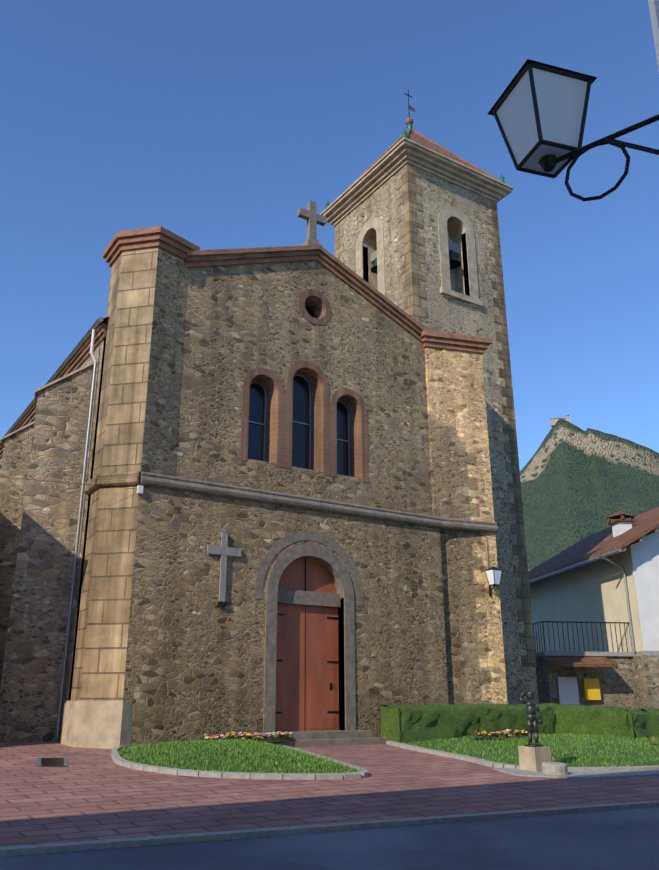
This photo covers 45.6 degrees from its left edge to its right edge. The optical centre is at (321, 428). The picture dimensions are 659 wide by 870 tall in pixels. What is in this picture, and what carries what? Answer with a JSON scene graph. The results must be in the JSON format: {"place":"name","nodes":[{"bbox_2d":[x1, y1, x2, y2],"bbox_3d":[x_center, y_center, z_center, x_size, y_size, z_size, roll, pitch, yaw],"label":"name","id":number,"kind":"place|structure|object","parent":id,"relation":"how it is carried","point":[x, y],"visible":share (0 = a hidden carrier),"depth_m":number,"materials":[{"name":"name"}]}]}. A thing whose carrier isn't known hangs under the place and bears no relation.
{"place":"outdoors","nodes":[
{"label":"outdoors","id":0,"kind":"place"},
{"bbox_2d":[111,743,368,779],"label":"lawn","id":1,"kind":"structure","parent":0,"point":[117,758],"depth_m":13.02,"materials":[{"name":"green plant"}]},
{"bbox_2d":[176,260,431,515],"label":"upper facade wall","id":2,"kind":"structure","parent":0,"point":[242,321],"depth_m":22.14,"materials":[{"name":"stone"}]},
{"bbox_2d":[102,226,491,353],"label":"brick cornices","id":3,"kind":"object","parent":2,"relation":"on","point":[192,255],"visible":0.44,"depth_m":22.73,"materials":[{"name":"ceramic"}]},
{"bbox_2d":[297,200,325,245],"bbox_3d":[-0.308,-6.194,24.106,0.960,1.800,0.400,12,-22,-31],"label":"stone cross","id":4,"kind":"object","parent":3,"relation":"on","point":[311,216],"visible":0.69,"depth_m":24.06,"materials":[{"name":"grey stone"}]},
{"bbox_2d":[248,306,349,475],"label":"window panes","id":5,"kind":"structure","parent":2,"relation":"in","point":[301,436],"depth_m":22.05,"materials":[{"name":"blue glass"}]},
{"bbox_2d":[240,289,368,481],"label":"window surrounds","id":6,"kind":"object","parent":2,"relation":"attached to","point":[284,434],"depth_m":21.76,"materials":[{"name":"brown stone"}]},
{"bbox_2d":[0,741,658,856],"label":"plaza pavement","id":7,"kind":"structure","parent":0,"point":[91,799],"depth_m":10.64,"materials":[{"name":"red brick"}]},
{"bbox_2d":[60,247,188,748],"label":"pier","id":8,"kind":"structure","parent":7,"relation":"on","point":[139,411],"depth_m":18.70,"materials":[{"name":"stone"}]},
{"bbox_2d":[37,613,338,765],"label":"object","id":9,"kind":"object","parent":7,"relation":"on","point":[52,761],"visible":0.96,"depth_m":14.15,"materials":[{"name":"black metal"}]},
{"bbox_2d":[257,730,392,747],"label":"door steps","id":10,"kind":"structure","parent":7,"relation":"on","point":[332,738],"depth_m":18.25,"materials":[{"name":"grey stone"}]},
{"bbox_2d":[425,347,507,704],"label":"pier","id":11,"kind":"structure","parent":7,"relation":"on","point":[461,481],"depth_m":23.32,"materials":[{"name":"beige stone"}]},
{"bbox_2d":[485,567,501,596],"bbox_3d":[4.947,4.409,22.663,0.364,0.810,0.499,12,-22,-31],"label":"wall lantern","id":12,"kind":"object","parent":11,"relation":"attached to","point":[493,574],"visible":1,"depth_m":22.57,"materials":[{"name":"white glass"}]},
{"bbox_2d":[0,807,658,869],"bbox_3d":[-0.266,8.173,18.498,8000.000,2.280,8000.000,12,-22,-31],"label":"road","id":13,"kind":"structure","parent":0,"point":[625,839],"depth_m":7.89,"materials":[{"name":"grey asphalt"}]},
{"bbox_2d":[0,362,93,741],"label":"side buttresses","id":14,"kind":"structure","parent":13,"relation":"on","point":[38,524],"depth_m":19.06,"materials":[{"name":"stone"}]},
{"bbox_2d":[0,317,108,741],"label":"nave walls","id":15,"kind":"structure","parent":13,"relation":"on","point":[82,357],"depth_m":19.66,"materials":[{"name":"stone"}]},
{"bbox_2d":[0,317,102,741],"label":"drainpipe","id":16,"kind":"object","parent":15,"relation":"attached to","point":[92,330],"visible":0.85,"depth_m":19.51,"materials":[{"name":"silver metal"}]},
{"bbox_2d":[123,477,448,744],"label":"facade wall","id":17,"kind":"structure","parent":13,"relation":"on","point":[195,661],"depth_m":18.72,"materials":[{"name":"brown stone"}]},
{"bbox_2d":[207,532,240,606],"bbox_3d":[-2.341,3.347,18.703,0.880,1.740,0.090,12,-22,-31],"label":"cross","id":18,"kind":"object","parent":17,"relation":"attached to","point":[223,550],"visible":0.95,"depth_m":18.71,"materials":[{"name":"grey stone"}]},
{"bbox_2d":[5,477,488,565],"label":"cables and junction box","id":19,"kind":"object","parent":17,"relation":"attached to","point":[139,489],"visible":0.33,"depth_m":18.05,"materials":[{"name":"black metal"}]},
{"bbox_2d":[83,471,497,532],"bbox_3d":[0.000,1.990,20.701,12.004,0.315,1.613,8,-21,-22],"label":"string course","id":20,"kind":"object","parent":17,"relation":"attached to","point":[171,482],"visible":0.98,"depth_m":20.00,"materials":[{"name":"stone"}]},
{"bbox_2d":[255,532,363,732],"bbox_3d":[-0.353,5.163,19.679,3.240,5.140,0.395,12,-22,-31],"label":"door surround","id":21,"kind":"object","parent":17,"relation":"attached to","point":[275,595],"visible":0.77,"depth_m":19.81,"materials":[{"name":"grey stone"}]},
{"bbox_2d":[275,558,338,731],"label":"door leaves","id":22,"kind":"object","parent":21,"relation":"in","point":[307,698],"visible":0.79,"depth_m":19.62,"materials":[{"name":"brown wood"}]},
{"bbox_2d":[319,137,535,666],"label":"tower dressings","id":23,"kind":"structure","parent":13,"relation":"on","point":[394,159],"depth_m":28.91,"materials":[{"name":"beige stone"}]},
{"bbox_2d":[370,240,460,273],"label":"church bells","id":24,"kind":"object","parent":23,"relation":"on","point":[454,251],"visible":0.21,"depth_m":29.51,"materials":[{"name":"brown metal"}]},
{"bbox_2d":[529,526,658,707],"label":"house walls","id":25,"kind":"structure","parent":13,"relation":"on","point":[594,591],"depth_m":29.19,"materials":[{"name":"white paint"}]},
{"bbox_2d":[528,507,658,583],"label":"house roof","id":26,"kind":"structure","parent":25,"relation":"on","point":[622,532],"depth_m":31.93,"materials":[{"name":"brown tile"}]},
{"bbox_2d":[648,0,658,70],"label":"white building","id":27,"kind":"structure","parent":13,"relation":"on","point":[654,9],"depth_m":8.37,"materials":[{"name":"paint"}]},
{"bbox_2d":[488,59,658,200],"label":"street lamp","id":28,"kind":"object","parent":27,"relation":"attached to","point":[538,111],"visible":1,"depth_m":4.16,"materials":[{"name":"black metal"}]},
{"bbox_2d":[0,0,658,470],"label":"sky","id":29,"kind":"structure","parent":0,"point":[210,123],"materials":[{"name":"blue"}]},
{"bbox_2d":[117,733,658,772],"bbox_3d":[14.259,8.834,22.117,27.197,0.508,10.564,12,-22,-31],"label":"lawn","id":30,"kind":"structure","parent":0,"point":[494,763],"depth_m":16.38,"materials":[{"name":"green plant"}]},
{"bbox_2d":[201,729,658,745],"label":"flowers","id":31,"kind":"object","parent":30,"relation":"on","point":[289,738],"visible":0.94,"depth_m":17.48,"materials":[{"name":"multicoloured plant"}]},
{"bbox_2d":[379,703,658,742],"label":"boxwood hedge","id":32,"kind":"object","parent":30,"relation":"on","point":[407,723],"visible":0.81,"depth_m":19.99,"materials":[{"name":"green plant"}]},
{"bbox_2d":[493,768,658,778],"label":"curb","id":33,"kind":"structure","parent":30,"relation":"on","point":[587,774],"depth_m":13.77,"materials":[{"name":"grey concrete"}]},
{"bbox_2d":[518,746,567,775],"bbox_3d":[3.965,5.905,13.935,0.540,0.458,0.970,12,-22,-31],"label":"statue pedestal","id":34,"kind":"object","parent":33,"relation":"on","point":[536,759],"visible":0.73,"depth_m":14.01,"materials":[{"name":"beige stone"}]},
{"bbox_2d":[519,690,543,746],"bbox_3d":[3.865,5.311,14.394,0.317,0.980,0.308,12,-22,-31],"label":"bronze child statue","id":35,"kind":"object","parent":34,"relation":"on","point":[532,720],"visible":1,"depth_m":14.37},
{"bbox_2d":[335,164,538,704],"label":"tower walls","id":36,"kind":"structure","parent":0,"point":[452,315],"depth_m":28.34,"materials":[{"name":"beige stone"}]},
{"bbox_2d":[325,118,505,208],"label":"tower roof","id":37,"kind":"structure","parent":36,"relation":"on","point":[410,133],"depth_m":32.04,"materials":[{"name":"orange tile"}]},
{"bbox_2d":[404,90,414,117],"bbox_3d":[3.812,-13.957,33.812,0.640,1.600,0.118,12,-22,-31],"label":"weather vane","id":38,"kind":"object","parent":37,"relation":"on","point":[410,107],"visible":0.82,"depth_m":33.81,"materials":[{"name":"black metal"}]},
{"bbox_2d":[529,548,638,708],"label":"house","id":39,"kind":"structure","parent":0,"point":[589,678],"depth_m":27.22,"materials":[{"name":"brown stone"}]},
{"bbox_2d":[520,418,658,569],"bbox_3d":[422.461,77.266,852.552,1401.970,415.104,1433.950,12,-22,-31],"label":"mountain terrain","id":40,"kind":"structure","parent":0,"point":[578,484],"depth_m":1035.33,"materials":[{"name":"green plant"}]},
{"bbox_2d":[550,415,569,426],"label":"hilltop building","id":41,"kind":"structure","parent":40,"relation":"on","point":[553,421],"depth_m":1215.99,"materials":[{"name":"stone"}]}
]}

